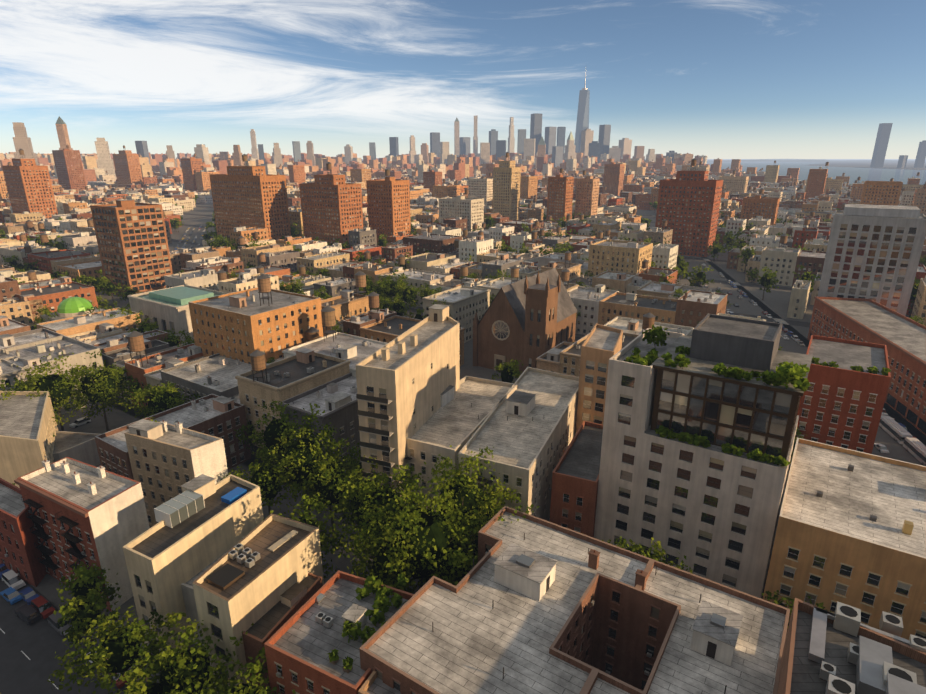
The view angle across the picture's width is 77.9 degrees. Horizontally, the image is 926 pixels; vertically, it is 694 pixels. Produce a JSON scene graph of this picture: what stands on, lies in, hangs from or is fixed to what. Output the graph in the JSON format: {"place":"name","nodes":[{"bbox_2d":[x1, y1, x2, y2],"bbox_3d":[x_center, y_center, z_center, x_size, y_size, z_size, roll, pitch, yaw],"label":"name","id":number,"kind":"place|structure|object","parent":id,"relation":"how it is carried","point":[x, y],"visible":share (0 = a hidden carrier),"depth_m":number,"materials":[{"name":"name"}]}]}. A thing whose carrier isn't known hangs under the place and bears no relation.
{"place":"outdoors","nodes":[
{"label":"outdoors","id":0,"kind":"place"},
{"bbox_2d":[0,158,925,693],"bbox_3d":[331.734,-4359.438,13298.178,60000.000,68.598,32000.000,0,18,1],"label":"ground","id":1,"kind":"structure","parent":0,"point":[28,660],"depth_m":171.60,"materials":[{"name":"grey asphalt"}]},
{"bbox_2d":[0,152,849,186],"bbox_3d":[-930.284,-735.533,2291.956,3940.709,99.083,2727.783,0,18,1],"label":"city","id":2,"kind":"object","parent":1,"relation":"on","point":[399,167],"visible":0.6,"depth_m":1794.67,"materials":[{"name":"brick"}]},
{"bbox_2d":[0,268,925,693],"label":"apartment buildings","id":3,"kind":"structure","parent":1,"relation":"on","point":[674,442],"depth_m":89.00,"materials":[{"name":"concrete"}]},
{"bbox_2d":[0,145,925,479],"bbox_3d":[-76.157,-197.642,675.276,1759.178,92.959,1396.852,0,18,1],"label":"city","id":4,"kind":"object","parent":1,"relation":"on","point":[868,241],"visible":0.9,"depth_m":303.79,"materials":[{"name":"brick"}]},
{"bbox_2d":[0,184,925,693],"bbox_3d":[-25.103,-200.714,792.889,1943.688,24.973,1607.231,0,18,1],"label":"trees","id":5,"kind":"object","parent":1,"relation":"on","point":[414,538],"visible":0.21,"depth_m":94.22,"materials":[{"name":"green plant"}]},
{"bbox_2d":[0,225,925,688],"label":"cars","id":6,"kind":"object","parent":1,"relation":"on","point":[38,609],"visible":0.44,"depth_m":101.80,"materials":[{"name":"paint"}]},
{"bbox_2d":[12,74,925,177],"bbox_3d":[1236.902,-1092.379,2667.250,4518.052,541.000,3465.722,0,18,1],"label":"skyline","id":7,"kind":"structure","parent":1,"relation":"on","point":[585,144],"depth_m":2733.10,"materials":[{"name":"grey glass"}]},
{"bbox_2d":[0,0,925,158],"label":"sky","id":8,"kind":"structure","parent":0,"point":[713,79],"materials":[{"name":"blue"}]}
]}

